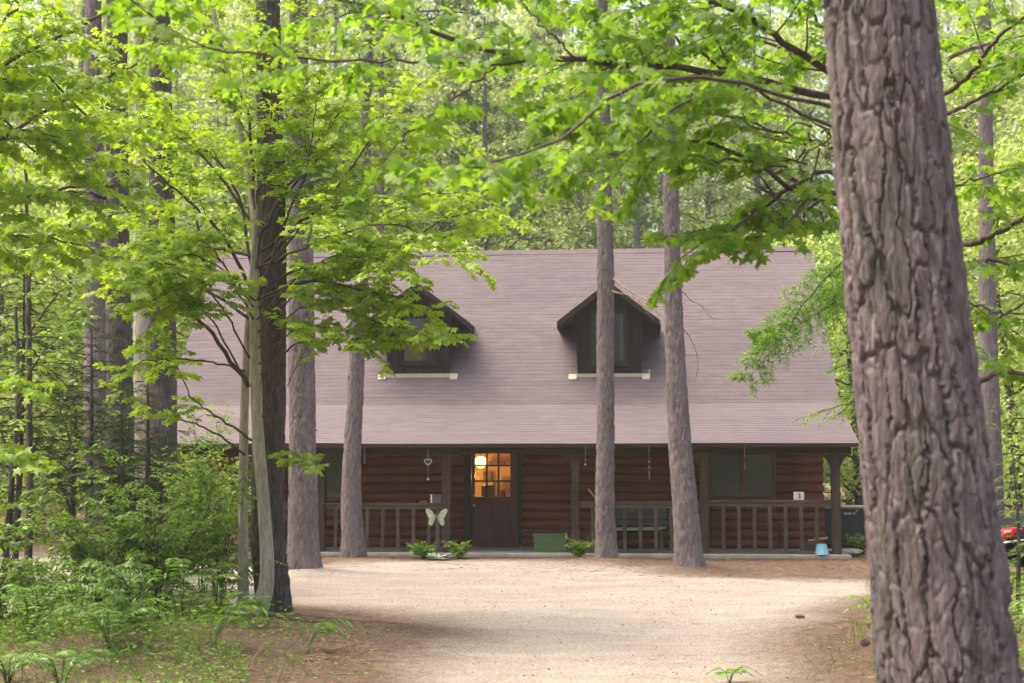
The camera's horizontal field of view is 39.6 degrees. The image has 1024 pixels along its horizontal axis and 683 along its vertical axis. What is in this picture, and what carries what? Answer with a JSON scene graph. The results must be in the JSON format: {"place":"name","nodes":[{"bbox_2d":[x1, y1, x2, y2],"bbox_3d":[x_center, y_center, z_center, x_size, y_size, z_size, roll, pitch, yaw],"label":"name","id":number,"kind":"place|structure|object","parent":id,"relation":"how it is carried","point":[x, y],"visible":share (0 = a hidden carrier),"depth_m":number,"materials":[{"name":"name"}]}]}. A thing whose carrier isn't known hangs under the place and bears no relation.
{"place":"outdoors","nodes":[
{"label":"outdoors","id":0,"kind":"place"},
{"bbox_2d":[0,551,869,682],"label":"driveway","id":1,"kind":"structure","parent":0,"point":[762,620],"depth_m":15.90,"materials":[{"name":"gravel"}]},
{"bbox_2d":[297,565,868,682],"bbox_3d":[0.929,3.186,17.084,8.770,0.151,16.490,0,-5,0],"label":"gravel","id":2,"kind":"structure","parent":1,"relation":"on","point":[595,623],"depth_m":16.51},
{"bbox_2d":[706,666,761,682],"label":"seedling","id":3,"kind":"object","parent":1,"relation":"on","point":[732,673],"visible":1,"depth_m":11.07,"materials":[{"name":"green plant"}]},
{"bbox_2d":[0,484,1023,682],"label":"ground","id":4,"kind":"structure","parent":0,"point":[254,641],"depth_m":12.51,"materials":[{"name":"soil"}]},
{"bbox_2d":[0,653,50,682],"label":"fern","id":5,"kind":"object","parent":4,"relation":"on","point":[19,663],"visible":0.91,"depth_m":10.65,"materials":[{"name":"green plant"}]},
{"bbox_2d":[0,514,58,630],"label":"shrub","id":6,"kind":"object","parent":4,"relation":"on","point":[16,569],"visible":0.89,"depth_m":13.59,"materials":[{"name":"green plant"}]},
{"bbox_2d":[0,114,83,501],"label":"edge tree","id":7,"kind":"object","parent":4,"relation":"on","point":[33,209],"visible":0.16,"depth_m":34.01,"materials":[{"name":"green plant"}]},
{"bbox_2d":[0,301,101,622],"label":"sapling","id":8,"kind":"object","parent":4,"relation":"on","point":[12,505],"visible":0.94,"depth_m":15.24,"materials":[{"name":"plant"}]},
{"bbox_2d":[0,119,105,524],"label":"edge tree","id":9,"kind":"object","parent":4,"relation":"on","point":[29,156],"visible":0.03,"depth_m":44.35,"materials":[{"name":"green plant"}]},
{"bbox_2d":[0,173,106,536],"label":"edge tree","id":10,"kind":"object","parent":4,"relation":"on","point":[55,318],"visible":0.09,"depth_m":36.43,"materials":[{"name":"green plant"}]},
{"bbox_2d":[0,212,107,553],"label":"edge tree","id":11,"kind":"object","parent":4,"relation":"on","point":[3,304],"visible":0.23,"depth_m":28.36,"materials":[{"name":"green plant"}]},
{"bbox_2d":[0,159,108,614],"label":"sapling","id":12,"kind":"object","parent":4,"relation":"on","point":[28,553],"visible":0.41,"depth_m":16.23,"materials":[{"name":"plant"}]},
{"bbox_2d":[0,582,110,638],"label":"fern","id":13,"kind":"object","parent":4,"relation":"on","point":[70,585],"visible":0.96,"depth_m":12.73,"materials":[{"name":"green plant"}]},
{"bbox_2d":[0,223,115,591],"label":"hemlock","id":14,"kind":"object","parent":4,"relation":"on","point":[17,513],"visible":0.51,"depth_m":18.99,"materials":[{"name":"plant"}]},
{"bbox_2d":[0,535,119,627],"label":"shrub","id":15,"kind":"object","parent":4,"relation":"on","point":[29,561],"visible":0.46,"depth_m":14.71,"materials":[{"name":"green plant"}]},
{"bbox_2d":[0,641,121,682],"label":"fern","id":16,"kind":"object","parent":4,"relation":"on","point":[37,655],"visible":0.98,"depth_m":10.54,"materials":[{"name":"green plant"}]},
{"bbox_2d":[28,0,107,561],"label":"pine tree","id":17,"kind":"object","parent":4,"relation":"on","point":[91,8],"visible":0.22,"depth_m":23.22,"materials":[{"name":"brown plant"}]},
{"bbox_2d":[21,366,156,590],"bbox_3d":[-5.611,1.863,19.110,1.912,3.166,1.200,0,-5,0],"label":"sapling","id":18,"kind":"object","parent":4,"relation":"on","point":[72,509],"visible":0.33,"depth_m":19.15,"materials":[{"name":"plant"}]},
{"bbox_2d":[0,307,179,601],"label":"hemlock","id":19,"kind":"object","parent":4,"relation":"on","point":[90,440],"visible":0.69,"depth_m":18.15,"materials":[{"name":"plant"}]},
{"bbox_2d":[15,558,164,625],"bbox_3d":[-4.117,2.490,13.983,1.404,0.646,1.834,0,-5,0],"label":"fern","id":20,"kind":"object","parent":4,"relation":"on","point":[59,582],"visible":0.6,"depth_m":13.90,"materials":[{"name":"green plant"}]},
{"bbox_2d":[0,163,184,531],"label":"edge tree","id":21,"kind":"object","parent":4,"relation":"on","point":[71,226],"visible":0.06,"depth_m":39.20,"materials":[{"name":"green plant"}]},
{"bbox_2d":[51,0,135,565],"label":"pine tree","id":22,"kind":"object","parent":4,"relation":"on","point":[120,328],"visible":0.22,"depth_m":20.49,"materials":[{"name":"brown plant"}]},
{"bbox_2d":[0,103,187,520],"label":"edge tree","id":23,"kind":"object","parent":4,"relation":"on","point":[79,509],"depth_m":47.04,"materials":[{"name":"green plant"}]},
{"bbox_2d":[19,494,169,622],"bbox_3d":[-4.493,2.329,14.988,1.308,1.415,1.327,-4,-7,39],"label":"shrub","id":24,"kind":"object","parent":4,"relation":"on","point":[72,540],"visible":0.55,"depth_m":14.86,"materials":[{"name":"green plant"}]},
{"bbox_2d":[41,597,178,648],"bbox_3d":[-3.386,2.374,11.951,0.957,0.413,1.124,-3,-6,28],"label":"fern","id":25,"kind":"object","parent":4,"relation":"on","point":[82,612],"visible":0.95,"depth_m":11.90,"materials":[{"name":"green plant"}]},
{"bbox_2d":[36,392,185,610],"bbox_3d":[-4.556,1.924,16.733,1.790,2.652,1.629,-3,-6,32],"label":"hemlock","id":26,"kind":"object","parent":4,"relation":"on","point":[121,466],"visible":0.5,"depth_m":16.71,"materials":[{"name":"plant"}]},
{"bbox_2d":[56,553,166,626],"bbox_3d":[-3.543,2.305,12.955,0.924,0.711,1.403,4,-6,-34],"label":"shrub","id":27,"kind":"object","parent":4,"relation":"on","point":[109,572],"visible":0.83,"depth_m":12.95,"materials":[{"name":"green plant"}]},
{"bbox_2d":[22,220,207,516],"bbox_3d":[-9.563,0.920,37.212,6.277,8.721,5.850,2,-6,-23],"label":"edge tree","id":28,"kind":"object","parent":4,"relation":"on","point":[80,369],"visible":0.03,"depth_m":36.68,"materials":[{"name":"green plant"}]},
{"bbox_2d":[0,0,230,477],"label":"maple tree","id":29,"kind":"object","parent":4,"relation":"on","point":[20,77],"visible":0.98,"depth_m":12.49,"materials":[{"name":"green plant"}]},
{"bbox_2d":[133,5,147,522],"bbox_3d":[-7.260,-5.235,27.765,5.168,19.044,4.582,-5,-7,43],"label":"pine tree","id":30,"kind":"object","parent":4,"relation":"on","point":[140,325],"visible":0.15,"depth_m":27.01,"materials":[{"name":"brown plant"}]},
{"bbox_2d":[82,364,205,605],"bbox_3d":[-4.672,1.774,17.429,1.781,3.052,1.845,-2,-5,19],"label":"hemlock","id":31,"kind":"object","parent":4,"relation":"on","point":[148,438],"visible":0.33,"depth_m":17.52,"materials":[{"name":"plant"}]},
{"bbox_2d":[54,6,250,394],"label":"broadleaf tree","id":32,"kind":"object","parent":4,"relation":"on","point":[182,93],"visible":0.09,"depth_m":46.89,"materials":[{"name":"green plant"}]},
{"bbox_2d":[68,152,250,529],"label":"edge tree","id":33,"kind":"object","parent":4,"relation":"on","point":[200,227],"visible":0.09,"depth_m":40.48,"materials":[{"name":"green plant"}]},
{"bbox_2d":[145,1,176,564],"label":"pine tree","id":34,"kind":"object","parent":4,"relation":"on","point":[164,384],"visible":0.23,"depth_m":21.23,"materials":[{"name":"brown plant"}]},
{"bbox_2d":[62,436,269,620],"bbox_3d":[-3.824,2.042,15.401,1.980,2.033,2.002,-4,-6,36],"label":"shrub","id":35,"kind":"object","parent":4,"relation":"on","point":[134,538],"visible":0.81,"depth_m":15.11,"materials":[{"name":"green plant"}]},
{"bbox_2d":[117,557,257,620],"bbox_3d":[-3.129,2.417,13.953,1.468,0.674,1.546,-5,-7,43],"label":"fern","id":36,"kind":"object","parent":4,"relation":"on","point":[231,575],"visible":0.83,"depth_m":13.93,"materials":[{"name":"green plant"}]},
{"bbox_2d":[158,404,251,592],"bbox_3d":[-4.151,2.169,19.417,1.457,2.600,1.246,0,-5,0],"label":"shrub","id":37,"kind":"object","parent":4,"relation":"on","point":[226,467],"visible":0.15,"depth_m":19.30,"materials":[{"name":"green plant"}]},
{"bbox_2d":[153,414,285,613],"bbox_3d":[-3.402,2.036,16.622,1.425,2.357,1.503,0,-5,0],"label":"shrub","id":38,"kind":"object","parent":4,"relation":"on","point":[218,546],"visible":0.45,"depth_m":16.33,"materials":[{"name":"green plant"}]},
{"bbox_2d":[193,603,285,651],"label":"fern","id":39,"kind":"object","parent":4,"relation":"on","point":[239,621],"visible":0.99,"depth_m":12.00,"materials":[{"name":"green plant"}]},
{"bbox_2d":[181,560,298,613],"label":"fern","id":40,"kind":"object","parent":4,"relation":"on","point":[252,574],"visible":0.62,"depth_m":15.51,"materials":[{"name":"green plant"}]},
{"bbox_2d":[213,590,271,628],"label":"fern","id":41,"kind":"object","parent":4,"relation":"on","point":[260,603],"visible":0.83,"depth_m":13.46,"materials":[{"name":"green plant"}]},
{"bbox_2d":[175,125,318,467],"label":"edge tree","id":42,"kind":"object","parent":4,"relation":"on","point":[231,165],"visible":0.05,"depth_m":47.66,"materials":[{"name":"green plant"}]},
{"bbox_2d":[176,0,345,347],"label":"broadleaf tree","id":43,"kind":"object","parent":4,"relation":"on","point":[248,17],"visible":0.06,"depth_m":49.83,"materials":[{"name":"green plant"}]},
{"bbox_2d":[250,0,294,613],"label":"pine tree","id":44,"kind":"object","parent":4,"relation":"on","point":[273,379],"visible":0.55,"depth_m":15.99,"materials":[{"name":"brown plant"}]},
{"bbox_2d":[14,0,531,613],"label":"maple sapling","id":45,"kind":"object","parent":4,"relation":"on","point":[324,276],"visible":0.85,"depth_m":15.15,"materials":[{"name":"green plant"}]},
{"bbox_2d":[260,611,322,623],"bbox_3d":[-2.251,2.816,14.540,0.811,0.101,0.054,-3,-6,30],"label":"fallen stick","id":46,"kind":"object","parent":4,"relation":"on","point":[289,617],"visible":0.67,"depth_m":14.53,"materials":[{"name":"brown wood"}]},
{"bbox_2d":[250,203,353,252],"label":"understory tree","id":47,"kind":"object","parent":4,"relation":"on","point":[322,248],"visible":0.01,"depth_m":43.51,"materials":[{"name":"green plant"}]},
{"bbox_2d":[287,0,322,569],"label":"pine tree","id":48,"kind":"object","parent":4,"relation":"on","point":[303,549],"visible":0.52,"depth_m":23.05,"materials":[{"name":"brown plant"}]},
{"bbox_2d":[307,618,366,652],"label":"fern","id":49,"kind":"object","parent":4,"relation":"on","point":[332,626],"visible":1,"depth_m":12.37,"materials":[{"name":"green plant"}]},
{"bbox_2d":[287,81,416,251],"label":"broadleaf tree","id":50,"kind":"object","parent":4,"relation":"on","point":[335,100],"visible":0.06,"depth_m":52.26,"materials":[{"name":"green plant"}]},
{"bbox_2d":[314,15,432,247],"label":"white pine","id":51,"kind":"object","parent":4,"relation":"on","point":[380,228],"visible":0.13,"depth_m":48.85,"materials":[{"name":"green plant"}]},
{"bbox_2d":[310,30,449,251],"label":"broadleaf tree","id":52,"kind":"object","parent":4,"relation":"on","point":[386,104],"visible":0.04,"depth_m":62.78,"materials":[{"name":"green plant"}]},
{"bbox_2d":[287,0,496,557],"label":"pine tree","id":53,"kind":"object","parent":4,"relation":"on","point":[353,543],"visible":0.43,"depth_m":26.39,"materials":[{"name":"brown plant"}]},
{"bbox_2d":[406,540,438,558],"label":"leafy plant","id":54,"kind":"object","parent":4,"relation":"on","point":[424,550],"visible":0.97,"depth_m":26.96,"materials":[{"name":"green plant"}]},
{"bbox_2d":[426,509,446,559],"bbox_3d":[-1.424,3.681,26.783,0.408,1.061,0.050,0,-5,0],"label":"butterfly ornament","id":55,"kind":"object","parent":4,"relation":"on","point":[433,517],"visible":0.97,"depth_m":26.81,"materials":[{"name":"metal"}]},
{"bbox_2d":[2,574,876,682],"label":"grass","id":56,"kind":"structure","parent":4,"relation":"on","point":[267,650],"depth_m":11.54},
{"bbox_2d":[408,81,478,250],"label":"white pine","id":57,"kind":"object","parent":4,"relation":"on","point":[448,165],"depth_m":66.79,"materials":[{"name":"green plant"}]},
{"bbox_2d":[370,13,532,250],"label":"broadleaf tree","id":58,"kind":"object","parent":4,"relation":"on","point":[447,87],"visible":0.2,"depth_m":50.04,"materials":[{"name":"green plant"}]},
{"bbox_2d":[441,540,471,558],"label":"leafy plant","id":59,"kind":"object","parent":4,"relation":"on","point":[458,552],"visible":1,"depth_m":26.89,"materials":[{"name":"green plant"}]},
{"bbox_2d":[418,6,557,250],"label":"white pine","id":60,"kind":"object","parent":4,"relation":"on","point":[486,141],"visible":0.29,"depth_m":49.62,"materials":[{"name":"green plant"}]},
{"bbox_2d":[447,48,575,249],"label":"broadleaf tree","id":61,"kind":"object","parent":4,"relation":"on","point":[516,142],"visible":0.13,"depth_m":61.01,"materials":[{"name":"green plant"}]},
{"bbox_2d":[0,0,1023,505],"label":"woodland","id":62,"kind":"object","parent":4,"relation":"on","point":[524,22],"visible":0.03,"depth_m":72.67,"materials":[{"name":"green plant"}]},
{"bbox_2d":[0,561,1023,682],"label":"ground cover","id":63,"kind":"object","parent":4,"relation":"on","point":[44,627],"visible":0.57,"depth_m":12.43,"materials":[{"name":"green plant"}]},
{"bbox_2d":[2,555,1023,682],"bbox_3d":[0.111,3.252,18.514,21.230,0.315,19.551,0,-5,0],"label":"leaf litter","id":64,"kind":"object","parent":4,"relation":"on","point":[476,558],"visible":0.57,"depth_m":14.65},
{"bbox_2d":[177,246,858,558],"bbox_3d":[-0.120,1.281,32.987,14.360,7.192,10.922,0,-5,5],"label":"log cabin","id":65,"kind":"object","parent":4,"relation":"on","point":[497,421],"visible":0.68,"depth_m":29.96,"materials":[{"name":"wood"},{"name":"shingle"},{"name":"glass"}]},
{"bbox_2d":[326,454,342,502],"bbox_3d":[-3.763,2.858,30.157,0.583,1.155,0.150,0,-5,5],"label":"window","id":66,"kind":"structure","parent":65,"relation":"in","point":[333,476],"depth_m":30.17,"materials":[{"name":"grey glass"}]},
{"bbox_2d":[471,454,517,545],"bbox_3d":[-0.365,3.252,29.793,0.985,2.050,0.150,0,-5,5],"label":"door","id":67,"kind":"structure","parent":65,"relation":"in","point":[494,520],"depth_m":29.78,"materials":[{"name":"paint"}]},
{"bbox_2d":[533,533,567,551],"bbox_3d":[0.763,3.958,28.036,0.695,0.368,0.272,0,-5,5],"label":"planter box","id":68,"kind":"object","parent":65,"relation":"on","point":[550,542],"visible":0.98,"depth_m":27.91,"materials":[{"name":"wood"}]},
{"bbox_2d":[615,508,666,549],"bbox_3d":[2.582,3.775,28.771,1.110,0.865,0.530,0,-5,5],"label":"bench","id":69,"kind":"object","parent":65,"relation":"on","point":[661,522],"visible":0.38,"depth_m":28.97,"materials":[{"name":"teal paint"}]},
{"bbox_2d":[708,453,775,499],"bbox_3d":[4.757,2.716,29.444,1.391,1.110,0.105,0,-5,5],"label":"window","id":70,"kind":"structure","parent":65,"relation":"in","point":[728,478],"depth_m":29.43,"materials":[{"name":"grey glass"}]},
{"bbox_2d":[814,544,829,554],"bbox_3d":[5.887,3.950,27.024,0.284,0.202,0.312,0,-5,5],"label":"bucket","id":71,"kind":"object","parent":65,"relation":"on","point":[821,549],"visible":1,"depth_m":26.95,"materials":[{"name":"blue plastic"}]},
{"bbox_2d":[488,9,592,249],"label":"white pine","id":72,"kind":"object","parent":4,"relation":"on","point":[507,117],"visible":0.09,"depth_m":56.65,"materials":[{"name":"green plant"}]},
{"bbox_2d":[100,0,1023,388],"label":"maple tree","id":73,"kind":"object","parent":4,"relation":"on","point":[644,68],"visible":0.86,"depth_m":8.55,"materials":[{"name":"green plant"}]},
{"bbox_2d":[489,55,663,249],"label":"broadleaf tree","id":74,"kind":"object","parent":4,"relation":"on","point":[578,223],"visible":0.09,"depth_m":54.00,"materials":[{"name":"green plant"}]},
{"bbox_2d":[564,533,594,557],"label":"leafy plant","id":75,"kind":"object","parent":4,"relation":"on","point":[578,548],"visible":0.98,"depth_m":26.79,"materials":[{"name":"green plant"}]},
{"bbox_2d":[549,86,628,248],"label":"white pine","id":76,"kind":"object","parent":4,"relation":"on","point":[592,189],"visible":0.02,"depth_m":66.77,"materials":[{"name":"green plant"}]},
{"bbox_2d":[570,0,663,557],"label":"pine tree","id":77,"kind":"object","parent":4,"relation":"on","point":[606,546],"visible":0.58,"depth_m":26.47,"materials":[{"name":"brown plant"}]},
{"bbox_2d":[571,17,700,248],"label":"white pine","id":78,"kind":"object","parent":4,"relation":"on","point":[636,224],"visible":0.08,"depth_m":50.40,"materials":[{"name":"green plant"}]},
{"bbox_2d":[564,59,717,248],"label":"broadleaf tree","id":79,"kind":"object","parent":4,"relation":"on","point":[643,232],"visible":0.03,"depth_m":62.88,"materials":[{"name":"green plant"}]},
{"bbox_2d":[663,20,714,567],"bbox_3d":[2.951,-5.079,24.817,4.582,17.887,5.168,3,-6,-26],"label":"pine tree","id":80,"kind":"object","parent":4,"relation":"on","point":[688,545],"visible":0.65,"depth_m":24.00,"materials":[{"name":"brown plant"}]},
{"bbox_2d":[649,83,729,246],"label":"white pine","id":81,"kind":"object","parent":4,"relation":"on","point":[696,204],"visible":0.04,"depth_m":58.70,"materials":[{"name":"green plant"}]},
{"bbox_2d":[640,43,786,247],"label":"broadleaf tree","id":82,"kind":"object","parent":4,"relation":"on","point":[707,220],"visible":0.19,"depth_m":51.88,"materials":[{"name":"green plant"}]},
{"bbox_2d":[685,2,843,357],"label":"white pine","id":83,"kind":"object","parent":4,"relation":"on","point":[756,181],"visible":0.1,"depth_m":53.71,"materials":[{"name":"green plant"}]},
{"bbox_2d":[690,15,847,376],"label":"broadleaf tree","id":84,"kind":"object","parent":4,"relation":"on","point":[795,42],"visible":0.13,"depth_m":56.62,"materials":[{"name":"green plant"}]},
{"bbox_2d":[771,235,850,476],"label":"understory tree","id":85,"kind":"object","parent":4,"relation":"on","point":[787,245],"visible":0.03,"depth_m":42.76,"materials":[{"name":"green plant"}]},
{"bbox_2d":[790,33,854,504],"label":"white pine","id":86,"kind":"object","parent":4,"relation":"on","point":[820,115],"visible":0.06,"depth_m":52.41,"materials":[{"name":"green plant"}]},
{"bbox_2d":[807,210,863,504],"bbox_3d":[8.549,0.901,36.230,5.529,8.590,5.570,5,-7,-41],"label":"side tree","id":87,"kind":"object","parent":4,"relation":"on","point":[855,485],"visible":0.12,"depth_m":35.81,"materials":[{"name":"green plant"}]},
{"bbox_2d":[823,269,852,504],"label":"understory tree","id":88,"kind":"object","parent":4,"relation":"on","point":[836,362],"visible":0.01,"depth_m":45.30,"materials":[{"name":"green plant"}]},
{"bbox_2d":[824,505,865,545],"bbox_3d":[7.648,4.058,31.358,2.000,0.867,1.265,0,-5,4],"label":"dumpster","id":89,"kind":"object","parent":4,"relation":"on","point":[853,520],"visible":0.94,"depth_m":30.79,"materials":[{"name":"metal"}]},
{"bbox_2d":[833,595,869,613],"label":"seedling","id":90,"kind":"object","parent":4,"relation":"on","point":[859,605],"visible":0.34,"depth_m":14.57,"materials":[{"name":"green plant"}]},
{"bbox_2d":[842,532,866,554],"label":"bush","id":91,"kind":"object","parent":4,"relation":"on","point":[854,542],"visible":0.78,"depth_m":28.33,"materials":[{"name":"green plant"}]},
{"bbox_2d":[724,233,1015,432],"bbox_3d":[3.197,0.787,12.920,2.517,3.956,2.411,-1,-5,9],"label":"tamarack","id":92,"kind":"object","parent":4,"relation":"on","point":[828,296],"visible":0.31,"depth_m":12.38,"materials":[{"name":"green plant"}]},
{"bbox_2d":[795,52,1004,405],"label":"broadleaf tree","id":93,"kind":"object","parent":4,"relation":"on","point":[821,137],"depth_m":51.02,"materials":[{"name":"green plant"}]},
{"bbox_2d":[821,0,1023,682],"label":"furrowed tree","id":94,"kind":"object","parent":4,"relation":"on","point":[941,590],"visible":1,"depth_m":6.32,"materials":[{"name":"brown plant"}]},
{"bbox_2d":[831,183,1023,497],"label":"side tree","id":95,"kind":"object","parent":4,"relation":"on","point":[968,238],"visible":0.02,"depth_m":41.02,"materials":[{"name":"green plant"}]},
{"bbox_2d":[940,42,1023,415],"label":"broadleaf tree","id":96,"kind":"object","parent":4,"relation":"on","point":[964,124],"visible":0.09,"depth_m":47.02,"materials":[{"name":"green plant"}]},
{"bbox_2d":[952,130,1023,511],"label":"side tree","id":97,"kind":"object","parent":4,"relation":"on","point":[971,150],"visible":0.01,"depth_m":46.09,"materials":[{"name":"green plant"}]},
{"bbox_2d":[953,136,1023,514],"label":"side tree","id":98,"kind":"object","parent":4,"relation":"on","point":[1011,394],"visible":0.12,"depth_m":29.99,"materials":[{"name":"green plant"}]},
{"bbox_2d":[959,69,1023,490],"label":"side tree","id":99,"kind":"object","parent":4,"relation":"on","point":[1020,115],"visible":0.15,"depth_m":36.92,"materials":[{"name":"green plant"}]},
{"bbox_2d":[976,0,1007,519],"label":"pine tree","id":100,"kind":"object","parent":4,"relation":"on","point":[987,295],"visible":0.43,"depth_m":25.53,"materials":[{"name":"brown plant"}]},
{"bbox_2d":[960,132,1023,516],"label":"side tree","id":101,"kind":"object","parent":4,"relation":"on","point":[1018,427],"visible":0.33,"depth_m":27.39,"materials":[{"name":"green plant"}]},
{"bbox_2d":[960,127,1023,484],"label":"side tree","id":102,"kind":"object","parent":4,"relation":"on","point":[1020,152],"visible":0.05,"depth_m":42.45,"materials":[{"name":"green plant"}]},
{"bbox_2d":[995,452,1023,612],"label":"hemlock","id":103,"kind":"object","parent":4,"relation":"on","point":[1017,573],"visible":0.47,"depth_m":16.85,"materials":[{"name":"green plant"}]},
{"bbox_2d":[999,508,1023,566],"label":"parked car","id":104,"kind":"object","parent":4,"relation":"on","point":[1007,530],"visible":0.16,"depth_m":20.90,"materials":[{"name":"red paint"}]},
{"bbox_2d":[1009,592,1023,635],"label":"seedling","id":105,"kind":"object","parent":4,"relation":"on","point":[1018,604],"visible":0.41,"depth_m":14.72,"materials":[{"name":"green plant"}]},
{"bbox_2d":[1,0,1023,483],"label":"sky","id":106,"kind":"structure","parent":0,"point":[624,7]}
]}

